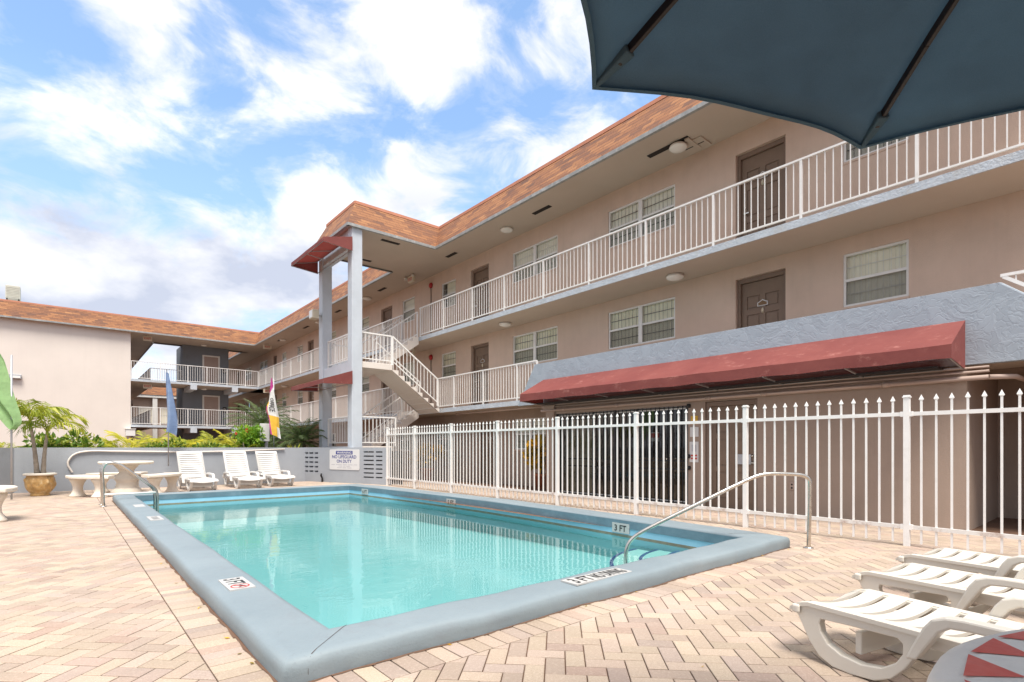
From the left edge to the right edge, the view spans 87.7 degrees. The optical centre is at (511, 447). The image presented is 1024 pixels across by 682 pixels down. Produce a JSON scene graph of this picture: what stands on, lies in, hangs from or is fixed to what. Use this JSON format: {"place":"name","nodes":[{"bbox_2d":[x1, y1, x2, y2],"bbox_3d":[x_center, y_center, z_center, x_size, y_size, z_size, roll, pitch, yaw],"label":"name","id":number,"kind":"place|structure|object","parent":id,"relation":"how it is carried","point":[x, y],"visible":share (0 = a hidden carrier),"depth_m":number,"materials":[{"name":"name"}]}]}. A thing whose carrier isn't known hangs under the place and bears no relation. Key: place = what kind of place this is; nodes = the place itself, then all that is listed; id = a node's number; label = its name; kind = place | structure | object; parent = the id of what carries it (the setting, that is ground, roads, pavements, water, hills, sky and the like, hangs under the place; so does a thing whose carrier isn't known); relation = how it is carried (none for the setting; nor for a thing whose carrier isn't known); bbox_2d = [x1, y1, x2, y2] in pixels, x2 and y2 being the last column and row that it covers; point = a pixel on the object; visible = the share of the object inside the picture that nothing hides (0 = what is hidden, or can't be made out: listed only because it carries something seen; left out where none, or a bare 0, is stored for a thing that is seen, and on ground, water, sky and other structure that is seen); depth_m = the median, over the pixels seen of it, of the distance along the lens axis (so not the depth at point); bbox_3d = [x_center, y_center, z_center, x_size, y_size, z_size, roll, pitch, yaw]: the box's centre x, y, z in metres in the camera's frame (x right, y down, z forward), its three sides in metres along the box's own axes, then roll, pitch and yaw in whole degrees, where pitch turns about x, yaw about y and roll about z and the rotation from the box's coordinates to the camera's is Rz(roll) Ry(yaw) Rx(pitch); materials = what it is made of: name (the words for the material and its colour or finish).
{"place":"outdoors","nodes":[
{"label":"outdoors","id":0,"kind":"place"},
{"bbox_2d":[0,0,686,548],"label":"sky","id":1,"kind":"structure","parent":0,"point":[170,160],"materials":[{"name":"blue"}]},
{"bbox_2d":[0,481,1023,681],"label":"paving","id":2,"kind":"structure","parent":0,"point":[81,599],"depth_m":3.36,"materials":[{"name":"brick"}]},
{"bbox_2d":[0,485,17,521],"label":"stone bench","id":3,"kind":"object","parent":2,"relation":"on","point":[5,490],"visible":1,"depth_m":7.75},
{"bbox_2d":[0,354,21,499],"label":"flag","id":4,"kind":"object","parent":2,"relation":"on","point":[10,417],"visible":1,"depth_m":11.02,"materials":[{"name":"fabric"}]},
{"bbox_2d":[22,472,56,495],"bbox_3d":[-10.611,0.824,11.982,0.590,0.512,0.590,0,0,-40],"label":"planter","id":5,"kind":"object","parent":2,"relation":"on","point":[39,484],"visible":0.99,"depth_m":11.81,"materials":[{"name":"gold metal"}]},
{"bbox_2d":[7,398,89,472],"bbox_3d":[-10.605,-0.234,12.014,1.812,1.716,1.554,0,0,-40],"label":"potted palm","id":6,"kind":"object","parent":5,"relation":"in","point":[39,414],"visible":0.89,"depth_m":11.94,"materials":[{"name":"green plant"}]},
{"bbox_2d":[65,475,114,497],"bbox_3d":[-9.255,0.845,11.653,1.247,0.470,0.503,0,0,16],"label":"stone bench","id":7,"kind":"object","parent":2,"relation":"on","point":[77,482],"visible":0.88,"depth_m":11.60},
{"bbox_2d":[86,472,147,492],"bbox_3d":[-9.643,0.845,13.047,0.503,0.470,1.247,0,0,43],"label":"stone bench","id":8,"kind":"object","parent":2,"relation":"on","point":[115,474],"visible":0.29,"depth_m":12.88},
{"bbox_2d":[98,461,153,492],"bbox_3d":[-9.022,0.698,12.469,1.070,0.765,1.070,0,0,-40],"label":"stone table","id":9,"kind":"object","parent":2,"relation":"on","point":[126,481],"visible":0.79,"depth_m":12.29,"materials":[{"name":"stone"}]},
{"bbox_2d":[98,461,158,511],"bbox_3d":[-7.282,0.868,10.163,0.945,1.224,0.540,0,0,-40],"label":"handrail","id":10,"kind":"object","parent":2,"relation":"on","point":[154,491],"visible":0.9,"depth_m":10.03,"materials":[{"name":"silver metal"}]},
{"bbox_2d":[141,472,181,492],"bbox_3d":[-8.174,0.845,12.500,0.503,0.470,1.247,0,0,-2],"label":"stone bench","id":11,"kind":"object","parent":2,"relation":"on","point":[156,479],"visible":0.81,"depth_m":12.34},
{"bbox_2d":[176,452,218,490],"bbox_3d":[-8.209,0.595,13.845,0.750,0.970,1.860,0,0,-42],"label":"lounge chair","id":12,"kind":"object","parent":2,"relation":"on","point":[187,478],"visible":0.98,"depth_m":14.11,"materials":[{"name":"white plastic"}]},
{"bbox_2d":[222,451,263,487],"bbox_3d":[-7.468,0.595,14.729,0.750,0.970,1.860,0,0,-41],"label":"lounge chair","id":13,"kind":"object","parent":2,"relation":"on","point":[233,459],"visible":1,"depth_m":15.03,"materials":[{"name":"white plastic"}]},
{"bbox_2d":[254,451,294,485],"bbox_3d":[-6.911,0.595,15.459,0.750,0.970,1.860,0,0,-40],"label":"lounge chair","id":14,"kind":"object","parent":2,"relation":"on","point":[272,475],"visible":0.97,"depth_m":15.73,"materials":[{"name":"white plastic"}]},
{"bbox_2d":[112,484,791,681],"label":"swimming pool","id":15,"kind":"structure","parent":2,"relation":"in","point":[303,592],"depth_m":6.33,"materials":[{"name":"liquid"}]},
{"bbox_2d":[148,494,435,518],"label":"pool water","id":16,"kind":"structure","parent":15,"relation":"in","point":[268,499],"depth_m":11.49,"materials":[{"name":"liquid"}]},
{"bbox_2d":[623,472,813,563],"bbox_3d":[2.216,0.809,5.721,2.036,1.101,0.098,0,0,0],"label":"pool handrail","id":17,"kind":"object","parent":15,"relation":"attached to","point":[712,496],"visible":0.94,"depth_m":5.71,"materials":[{"name":"silver metal"}]},
{"bbox_2d":[386,389,1023,554],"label":"picket fence","id":18,"kind":"object","parent":2,"relation":"on","point":[907,414],"visible":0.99,"depth_m":7.30,"materials":[{"name":"metal"}]},
{"bbox_2d":[581,0,1023,148],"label":"patio umbrella","id":19,"kind":"object","parent":2,"relation":"on","point":[860,74],"visible":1,"depth_m":1.46,"materials":[{"name":"fabric"}]},
{"bbox_2d":[789,589,1023,680],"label":"lounge chair","id":20,"kind":"object","parent":2,"relation":"on","point":[936,632],"visible":0.88,"depth_m":2.54,"materials":[{"name":"beige plastic"}]},
{"bbox_2d":[852,563,1023,620],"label":"lounge chair","id":21,"kind":"object","parent":2,"relation":"on","point":[922,583],"visible":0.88,"depth_m":3.21,"materials":[{"name":"beige plastic"}]},
{"bbox_2d":[895,548,1023,601],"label":"lounge chair","id":22,"kind":"object","parent":2,"relation":"on","point":[983,563],"visible":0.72,"depth_m":3.79,"materials":[{"name":"beige plastic"}]},
{"bbox_2d":[927,629,1023,681],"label":"round table","id":23,"kind":"object","parent":2,"relation":"on","point":[998,657],"visible":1,"depth_m":0.84,"materials":[{"name":"plastic"}]},
{"bbox_2d":[104,476,1023,681],"bbox_3d":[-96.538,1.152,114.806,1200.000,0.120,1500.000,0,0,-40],"label":"ground","id":24,"kind":"structure","parent":0,"point":[1010,525],"depth_m":8.29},
{"bbox_2d":[20,430,73,447],"bbox_3d":[-11.932,0.353,13.736,0.842,1.661,1.189,0,0,24],"label":"shrub","id":25,"kind":"object","parent":24,"relation":"on","point":[57,442],"visible":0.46,"depth_m":13.61,"materials":[{"name":"green plant"}]},
{"bbox_2d":[61,428,104,447],"bbox_3d":[-11.507,0.325,14.279,1.206,1.716,0.908,0,0,-4],"label":"shrub","id":26,"kind":"object","parent":24,"relation":"on","point":[85,441],"visible":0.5,"depth_m":14.16,"materials":[{"name":"green plant"}]},
{"bbox_2d":[91,430,152,447],"bbox_3d":[-11.170,0.349,14.781,1.753,1.676,1.536,0,0,-10],"label":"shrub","id":27,"kind":"object","parent":24,"relation":"on","point":[123,444],"visible":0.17,"depth_m":14.94,"materials":[{"name":"yellow plant"}]},
{"bbox_2d":[0,299,274,447],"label":"apartment building","id":28,"kind":"structure","parent":24,"relation":"on","point":[76,361],"depth_m":30.54,"materials":[{"name":"paint"}]},
{"bbox_2d":[5,285,20,300],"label":"roof unit","id":29,"kind":"structure","parent":28,"relation":"on","point":[12,292],"depth_m":29.39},
{"bbox_2d":[125,428,134,435],"bbox_3d":[-22.314,-0.890,31.160,0.510,0.440,0.380,0,0,-40],"label":"utility box","id":30,"kind":"object","parent":28,"relation":"attached to","point":[129,432],"visible":0.98,"depth_m":31.03,"materials":[{"name":"metal"}]},
{"bbox_2d":[132,410,150,424],"bbox_3d":[-29.321,-1.889,41.474,0.050,1.078,18.772,0,0,-40],"label":"balcony railing","id":31,"kind":"object","parent":28,"relation":"on","point":[143,418],"visible":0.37,"depth_m":37.23,"materials":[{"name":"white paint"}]},
{"bbox_2d":[131,360,257,385],"bbox_3d":[-19.775,-4.599,33.648,7.005,1.078,0.050,0,0,-40],"label":"balcony railing","id":32,"kind":"object","parent":28,"relation":"on","point":[206,382],"visible":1,"depth_m":33.30,"materials":[{"name":"metal"}]},
{"bbox_2d":[131,406,257,425],"bbox_3d":[-19.775,-1.889,33.648,7.005,1.078,0.050,0,0,-40],"label":"balcony railing","id":33,"kind":"object","parent":28,"relation":"on","point":[187,424],"visible":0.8,"depth_m":33.24,"materials":[{"name":"metal"}]},
{"bbox_2d":[202,355,219,383],"bbox_3d":[-20.492,-5.160,36.295,1.050,2.200,0.055,0,0,-40],"label":"door","id":34,"kind":"structure","parent":28,"relation":"in","point":[207,360],"depth_m":36.30,"materials":[{"name":"paint"}]},
{"bbox_2d":[202,395,219,426],"bbox_3d":[-20.492,-2.450,36.295,1.050,2.200,0.055,0,0,-40],"label":"door","id":35,"kind":"structure","parent":28,"relation":"in","point":[210,402],"depth_m":36.30,"materials":[{"name":"paint"}]},
{"bbox_2d":[105,430,170,447],"bbox_3d":[-10.770,0.334,15.587,2.050,1.707,1.779,0,0,26],"label":"feather palm","id":36,"kind":"object","parent":24,"relation":"on","point":[131,441],"visible":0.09,"depth_m":15.65,"materials":[{"name":"yellow plant"}]},
{"bbox_2d":[0,448,304,493],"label":"wall","id":37,"kind":"structure","parent":24,"relation":"on","point":[292,460],"depth_m":13.95,"materials":[{"name":"grey paint"}]},
{"bbox_2d":[166,371,177,465],"bbox_3d":[-9.156,-0.785,14.351,0.400,2.570,0.179,0,0,0],"label":"flag","id":38,"kind":"object","parent":37,"relation":"attached to","point":[172,422],"visible":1,"depth_m":14.37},
{"bbox_2d":[67,448,284,472],"bbox_3d":[-9.083,0.329,14.961,5.252,0.602,0.048,0,0,-42],"label":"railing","id":39,"kind":"object","parent":37,"relation":"attached to","point":[68,460],"visible":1,"depth_m":14.31,"materials":[{"name":"metal"}]},
{"bbox_2d":[266,377,280,447],"bbox_3d":[-7.507,-1.045,16.788,0.488,2.350,0.161,0,0,-5],"label":"flag","id":40,"kind":"object","parent":37,"relation":"attached to","point":[272,412],"visible":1,"depth_m":16.78,"materials":[{"name":"multicoloured fabric"}]},
{"bbox_2d":[131,387,175,447],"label":"apartment building","id":41,"kind":"structure","parent":24,"relation":"on","point":[155,397],"depth_m":47.29,"materials":[{"name":"paint"}]},
{"bbox_2d":[160,407,166,423],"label":"window","id":42,"kind":"structure","parent":41,"relation":"in","point":[162,408],"depth_m":47.99,"materials":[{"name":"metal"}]},
{"bbox_2d":[140,435,187,447],"bbox_3d":[-9.989,0.409,15.298,1.161,1.548,0.651,0,0,-40],"label":"shrub","id":43,"kind":"object","parent":24,"relation":"on","point":[162,445],"visible":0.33,"depth_m":15.29,"materials":[{"name":"green plant"}]},
{"bbox_2d":[134,435,208,447],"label":"feather palm","id":44,"kind":"object","parent":24,"relation":"on","point":[150,441],"visible":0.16,"depth_m":15.75,"materials":[{"name":"yellow plant"}]},
{"bbox_2d":[145,429,236,447],"bbox_3d":[-9.799,0.316,16.366,2.659,1.740,1.851,0,0,-40],"label":"feather palm","id":45,"kind":"object","parent":24,"relation":"on","point":[170,436],"visible":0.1,"depth_m":16.15,"materials":[{"name":"yellow plant"}]},
{"bbox_2d":[174,431,240,447],"bbox_3d":[-9.150,0.328,16.372,2.155,1.715,2.039,0,0,22],"label":"feather palm","id":46,"kind":"object","parent":24,"relation":"on","point":[216,443],"visible":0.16,"depth_m":16.42,"materials":[{"name":"yellow plant"}]},
{"bbox_2d":[187,440,235,447],"bbox_3d":[-8.926,0.468,15.942,1.540,1.434,0.656,0,0,-40],"label":"shrub","id":47,"kind":"object","parent":24,"relation":"on","point":[208,444],"visible":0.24,"depth_m":15.79,"materials":[{"name":"green plant"}]},
{"bbox_2d":[197,430,261,447],"bbox_3d":[-9.024,0.293,16.953,2.428,1.784,1.949,0,0,-40],"label":"feather palm","id":48,"kind":"object","parent":24,"relation":"on","point":[233,441],"visible":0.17,"depth_m":16.89,"materials":[{"name":"yellow plant"}]},
{"bbox_2d":[231,424,266,447],"bbox_3d":[-8.353,0.213,16.992,0.994,1.942,1.221,0,0,-21],"label":"hibiscus","id":49,"kind":"object","parent":24,"relation":"on","point":[251,435],"visible":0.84,"depth_m":16.82,"materials":[{"name":"green plant"}]},
{"bbox_2d":[222,397,298,447],"bbox_3d":[-9.390,-0.357,20.154,2.775,3.182,2.998,0,0,-40],"label":"date palm","id":50,"kind":"object","parent":24,"relation":"on","point":[260,418],"visible":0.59,"depth_m":19.96,"materials":[{"name":"green plant"}]},
{"bbox_2d":[260,423,269,447],"bbox_3d":[-7.990,0.255,17.178,0.280,2.050,0.180,0,0,-40],"label":"post box","id":51,"kind":"object","parent":24,"relation":"on","point":[266,429],"visible":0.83,"depth_m":17.14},
{"bbox_2d":[241,423,295,447],"bbox_3d":[-8.341,0.178,18.353,1.928,2.116,2.003,0,0,10],"label":"date palm","id":52,"kind":"object","parent":24,"relation":"on","point":[276,444],"visible":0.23,"depth_m":18.26,"materials":[{"name":"green plant"}]},
{"bbox_2d":[268,417,327,447],"bbox_3d":[-7.321,0.063,18.500,2.333,2.343,2.306,0,0,-40],"label":"date palm","id":53,"kind":"object","parent":24,"relation":"on","point":[302,435],"visible":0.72,"depth_m":18.37,"materials":[{"name":"green plant"}]},
{"bbox_2d":[304,447,401,484],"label":"wall","id":54,"kind":"structure","parent":24,"relation":"on","point":[372,470],"depth_m":16.19,"materials":[{"name":"grey paint"}]},
{"bbox_2d":[330,449,359,469],"bbox_3d":[-5.128,0.367,16.286,1.279,0.625,0.015,0,0,30],"label":"warning sign","id":55,"kind":"object","parent":54,"relation":"attached to","point":[344,459],"visible":1,"depth_m":16.25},
{"bbox_2d":[420,468,433,480],"bbox_3d":[-3.134,0.975,19.576,0.520,0.450,0.520,0,0,-40],"label":"clay pot","id":56,"kind":"object","parent":24,"relation":"on","point":[427,473],"visible":0.51,"depth_m":19.40,"materials":[{"name":"ceramic"}]},
{"bbox_2d":[408,442,444,468],"bbox_3d":[-3.187,0.306,19.570,1.327,1.029,1.407,0,0,-40],"label":"croton","id":57,"kind":"object","parent":56,"relation":"in","point":[427,454],"visible":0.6,"depth_m":19.36,"materials":[{"name":"plant"}]},
{"bbox_2d":[533,473,545,489],"bbox_3d":[0.867,0.975,15.362,0.520,0.450,0.520,0,0,-40],"label":"clay pot","id":58,"kind":"object","parent":24,"relation":"on","point":[540,481],"visible":0.59,"depth_m":15.18,"materials":[{"name":"ceramic"}]},
{"bbox_2d":[522,434,545,473],"bbox_3d":[0.738,0.179,15.385,1.422,1.253,1.397,0,0,-40],"label":"croton","id":59,"kind":"object","parent":58,"relation":"in","point":[536,453],"visible":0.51,"depth_m":14.93,"materials":[{"name":"yellow plant"}]},
{"bbox_2d":[229,95,1023,529],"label":"apartment building","id":60,"kind":"structure","parent":24,"relation":"on","point":[941,247],"depth_m":11.56,"materials":[{"name":"paint"}]},
{"bbox_2d":[309,392,313,421],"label":"door","id":61,"kind":"structure","parent":60,"relation":"in","point":[311,394],"depth_m":31.78,"materials":[{"name":"beige paint"}]},
{"bbox_2d":[309,340,313,370],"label":"door","id":62,"kind":"structure","parent":60,"relation":"in","point":[311,344],"depth_m":31.78,"materials":[{"name":"beige paint"}]},
{"bbox_2d":[309,309,321,319],"bbox_3d":[-6.677,-4.520,18.165,0.380,0.300,0.360,0,0,-40],"label":"floodlight","id":63,"kind":"object","parent":60,"relation":"attached to","point":[314,314],"visible":1,"depth_m":18.01,"materials":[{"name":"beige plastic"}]},
{"bbox_2d":[291,237,352,273],"bbox_3d":[-6.153,-6.234,17.103,0.904,0.431,2.900,0,0,-40],"label":"awning","id":64,"kind":"object","parent":60,"relation":"attached to","point":[314,254],"visible":1,"depth_m":17.10,"materials":[{"name":"fabric"}]},
{"bbox_2d":[291,371,352,391],"bbox_3d":[-6.153,-2.121,17.103,0.904,0.458,2.900,0,0,-40],"label":"awning","id":65,"kind":"object","parent":60,"relation":"attached to","point":[346,378],"visible":1,"depth_m":16.24,"materials":[{"name":"fabric"}]},
{"bbox_2d":[259,315,402,385],"bbox_3d":[-10.617,-4.599,28.211,0.050,1.078,19.895,0,0,-40],"label":"balcony railing","id":66,"kind":"object","parent":60,"relation":"on","point":[382,324],"visible":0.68,"depth_m":28.33,"materials":[{"name":"metal"}]},
{"bbox_2d":[262,387,399,424],"bbox_3d":[-10.617,-1.889,28.211,0.050,1.078,19.895,0,0,-40],"label":"balcony railing","id":67,"kind":"object","parent":60,"relation":"on","point":[334,406],"visible":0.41,"depth_m":25.28,"materials":[{"name":"metal"}]},
{"bbox_2d":[362,376,368,394],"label":"window","id":68,"kind":"structure","parent":60,"relation":"in","point":[365,380],"depth_m":26.10,"materials":[{"name":"glass"}]},
{"bbox_2d":[362,316,368,338],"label":"window","id":69,"kind":"structure","parent":60,"relation":"in","point":[365,321],"depth_m":26.05,"materials":[{"name":"glass"}]},
{"bbox_2d":[324,312,438,451],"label":"staircase","id":70,"kind":"structure","parent":60,"relation":"attached to","point":[380,367],"depth_m":18.37,"materials":[{"name":"metal"}]},
{"bbox_2d":[383,383,391,413],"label":"door","id":71,"kind":"structure","parent":60,"relation":"in","point":[384,385],"depth_m":24.48,"materials":[{"name":"beige paint"}]},
{"bbox_2d":[383,306,391,347],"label":"door","id":72,"kind":"structure","parent":60,"relation":"in","point":[387,313],"depth_m":24.40,"materials":[{"name":"beige paint"}]},
{"bbox_2d":[401,429,408,451],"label":"window","id":73,"kind":"structure","parent":60,"relation":"in","point":[408,429],"depth_m":23.08,"materials":[{"name":"metal"}]},
{"bbox_2d":[403,296,414,324],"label":"window","id":74,"kind":"structure","parent":60,"relation":"in","point":[409,304],"depth_m":22.80,"materials":[{"name":"glass"}]},
{"bbox_2d":[404,361,414,385],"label":"window","id":75,"kind":"structure","parent":60,"relation":"in","point":[407,365],"depth_m":22.66,"materials":[{"name":"glass"}]},
{"bbox_2d":[438,427,449,451],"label":"window","id":76,"kind":"structure","parent":60,"relation":"in","point":[446,427],"depth_m":20.71,"materials":[{"name":"metal"}]},
{"bbox_2d":[441,351,455,380],"bbox_3d":[-2.273,-3.105,20.386,0.390,1.030,1.008,0,0,-40],"label":"window","id":77,"kind":"structure","parent":60,"relation":"in","point":[448,359],"depth_m":20.43,"materials":[{"name":"glass"}]},
{"bbox_2d":[442,279,455,309],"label":"window","id":78,"kind":"structure","parent":60,"relation":"in","point":[451,289],"depth_m":20.36,"materials":[{"name":"glass"}]},
{"bbox_2d":[473,342,488,404],"bbox_3d":[-1.036,-2.515,18.852,0.120,2.270,1.040,0,0,-40],"label":"door","id":79,"kind":"structure","parent":60,"relation":"in","point":[480,352],"depth_m":18.95,"materials":[{"name":"beige paint"}]},
{"bbox_2d":[473,264,488,319],"bbox_3d":[-1.036,-5.225,18.852,0.120,2.270,1.040,0,0,-40],"label":"door","id":80,"kind":"structure","parent":60,"relation":"in","point":[481,275],"depth_m":18.95,"materials":[{"name":"beige paint"}]},
{"bbox_2d":[438,360,537,408],"bbox_3d":[-0.941,-1.889,16.703,0.050,1.078,5.125,0,0,-40],"label":"balcony railing","id":81,"kind":"object","parent":60,"relation":"on","point":[490,369],"visible":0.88,"depth_m":16.55,"materials":[{"name":"metal"}]},
{"bbox_2d":[480,422,495,481],"bbox_3d":[-0.755,0.167,18.441,0.120,2.066,0.998,0,0,-40],"label":"door","id":82,"kind":"structure","parent":60,"relation":"in","point":[481,425],"depth_m":18.57,"materials":[{"name":"beige paint"}]},
{"bbox_2d":[456,406,542,414],"bbox_3d":[-0.387,-1.150,16.464,0.060,0.057,4.700,0,0,-40],"label":"pipe","id":83,"kind":"object","parent":60,"relation":"attached to","point":[532,407],"visible":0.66,"depth_m":16.35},
{"bbox_2d":[500,226,512,232],"bbox_3d":[-0.163,-6.758,16.587,0.400,0.118,0.400,0,0,-40],"label":"ceiling light","id":84,"kind":"object","parent":60,"relation":"attached to","point":[506,229],"visible":1,"depth_m":16.48,"materials":[{"name":"glass"}]},
{"bbox_2d":[514,417,545,450],"bbox_3d":[0.719,-0.410,16.827,0.390,1.020,1.588,0,0,-40],"label":"window","id":85,"kind":"structure","parent":60,"relation":"in","point":[536,419],"depth_m":17.00,"materials":[{"name":"metal"}]},
{"bbox_2d":[512,326,557,367],"bbox_3d":[0.832,-3.105,16.693,0.390,1.030,2.098,0,0,-40],"label":"window","id":86,"kind":"structure","parent":60,"relation":"in","point":[540,345],"depth_m":16.57,"materials":[{"name":"glass"}]},
{"bbox_2d":[513,235,557,284],"bbox_3d":[0.832,-5.815,16.693,0.390,1.030,2.098,0,0,-40],"label":"window","id":87,"kind":"structure","parent":60,"relation":"in","point":[544,249],"depth_m":16.59,"materials":[{"name":"glass"}]},
{"bbox_2d":[608,184,674,249],"bbox_3d":[3.390,-5.815,13.651,0.390,1.030,2.088,0,0,-40],"label":"window","id":88,"kind":"structure","parent":60,"relation":"in","point":[663,200],"depth_m":13.54,"materials":[{"name":"glass"}]},
{"bbox_2d":[608,297,675,350],"bbox_3d":[3.390,-3.105,13.651,0.390,1.030,2.088,0,0,-40],"label":"window","id":89,"kind":"structure","parent":60,"relation":"in","point":[654,322],"depth_m":13.54,"materials":[{"name":"glass"}]},
{"bbox_2d":[640,458,684,499],"bbox_3d":[3.754,0.715,12.596,0.640,0.930,1.550,0,0,-40],"label":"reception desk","id":90,"kind":"object","parent":60,"relation":"in","point":[666,479],"visible":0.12,"depth_m":12.45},
{"bbox_2d":[666,273,683,280],"bbox_3d":[3.711,-3.864,12.135,0.400,0.118,0.400,0,0,-40],"label":"ceiling light","id":91,"kind":"object","parent":60,"relation":"attached to","point":[674,276],"visible":1,"depth_m":12.02,"materials":[{"name":"glass"}]},
{"bbox_2d":[669,141,687,153],"bbox_3d":[3.731,-6.711,11.956,0.400,0.118,0.400,0,0,-40],"label":"ceiling light","id":92,"kind":"object","parent":60,"relation":"attached to","point":[678,147],"visible":1,"depth_m":11.87,"materials":[{"name":"glass"}]},
{"bbox_2d":[684,137,700,148],"bbox_3d":[4.037,-6.795,11.887,0.520,0.041,0.100,0,0,-40],"label":"light conduit box","id":93,"kind":"object","parent":60,"relation":"attached to","point":[689,140],"visible":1,"depth_m":11.84,"materials":[{"name":"paint"}]},
{"bbox_2d":[690,442,698,461],"bbox_3d":[3.734,0.090,10.927,0.014,0.420,0.200,0,0,-40],"label":"wall notice","id":94,"kind":"object","parent":60,"relation":"attached to","point":[696,451],"depth_m":10.90,"materials":[{"name":"white"}]},
{"bbox_2d":[419,111,1023,336],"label":"balcony railing","id":95,"kind":"object","parent":60,"relation":"on","point":[841,144],"visible":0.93,"depth_m":10.73,"materials":[{"name":"metal"}]},
{"bbox_2d":[706,399,756,510],"bbox_3d":[4.306,0.144,10.402,0.120,2.111,1.050,0,0,-40],"label":"door","id":96,"kind":"structure","parent":60,"relation":"in","point":[714,406],"depth_m":10.45,"materials":[{"name":"beige paint"}]},
{"bbox_2d":[520,320,964,405],"bbox_3d":[3.342,-1.470,10.702,0.839,0.701,8.760,0,0,-40],"label":"awning","id":97,"kind":"object","parent":60,"relation":"attached to","point":[936,341],"visible":0.99,"depth_m":9.03,"materials":[{"name":"fabric"}]},
{"bbox_2d":[536,366,944,404],"bbox_3d":[3.498,-1.150,10.912,0.400,0.030,8.400,0,0,-40],"label":"awning valance","id":98,"kind":"object","parent":97,"relation":"attached to","point":[888,372],"visible":0.93,"depth_m":9.44,"materials":[{"name":"red canvas"}]},
{"bbox_2d":[738,269,785,327],"bbox_3d":[5.317,-2.515,11.297,0.120,2.270,1.040,0,0,-40],"label":"door","id":99,"kind":"structure","parent":60,"relation":"in","point":[761,298],"depth_m":11.29,"materials":[{"name":"beige paint"}]},
{"bbox_2d":[738,136,785,237],"bbox_3d":[5.317,-5.225,11.297,0.120,2.270,1.040,0,0,-40],"label":"door","id":100,"kind":"structure","parent":60,"relation":"in","point":[772,155],"depth_m":11.29,"materials":[{"name":"beige paint"}]},
{"bbox_2d":[542,369,988,408],"bbox_3d":[3.726,-1.070,10.874,0.040,0.038,9.050,0,0,-40],"label":"pipe","id":101,"kind":"object","parent":60,"relation":"attached to","point":[897,378],"visible":1,"depth_m":9.24,"materials":[{"name":"metal"}]},
{"bbox_2d":[543,365,988,405],"bbox_3d":[3.726,-1.130,10.874,0.032,0.030,9.050,0,0,-40],"label":"pipe","id":102,"kind":"object","parent":60,"relation":"attached to","point":[976,367],"visible":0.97,"depth_m":9.09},
{"bbox_2d":[541,374,1023,411],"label":"pipe","id":103,"kind":"object","parent":60,"relation":"attached to","point":[941,380],"visible":1,"depth_m":8.99,"materials":[{"name":"metal"}]},
{"bbox_2d":[842,239,908,309],"bbox_3d":[6.688,-3.105,9.728,0.390,1.030,1.058,0,0,-40],"label":"window","id":104,"kind":"structure","parent":60,"relation":"in","point":[880,274],"depth_m":9.68,"materials":[{"name":"glass"}]},
{"bbox_2d":[843,136,908,164],"bbox_3d":[6.688,-5.815,9.728,0.390,1.030,1.058,0,0,-40],"label":"window","id":105,"kind":"structure","parent":60,"relation":"in","point":[846,147],"depth_m":9.81,"materials":[{"name":"glass"}]},
{"bbox_2d":[1000,270,1023,286],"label":"balcony railing","id":106,"kind":"object","parent":60,"relation":"attached to","point":[1005,276],"visible":1,"depth_m":7.30,"materials":[{"name":"metal"}]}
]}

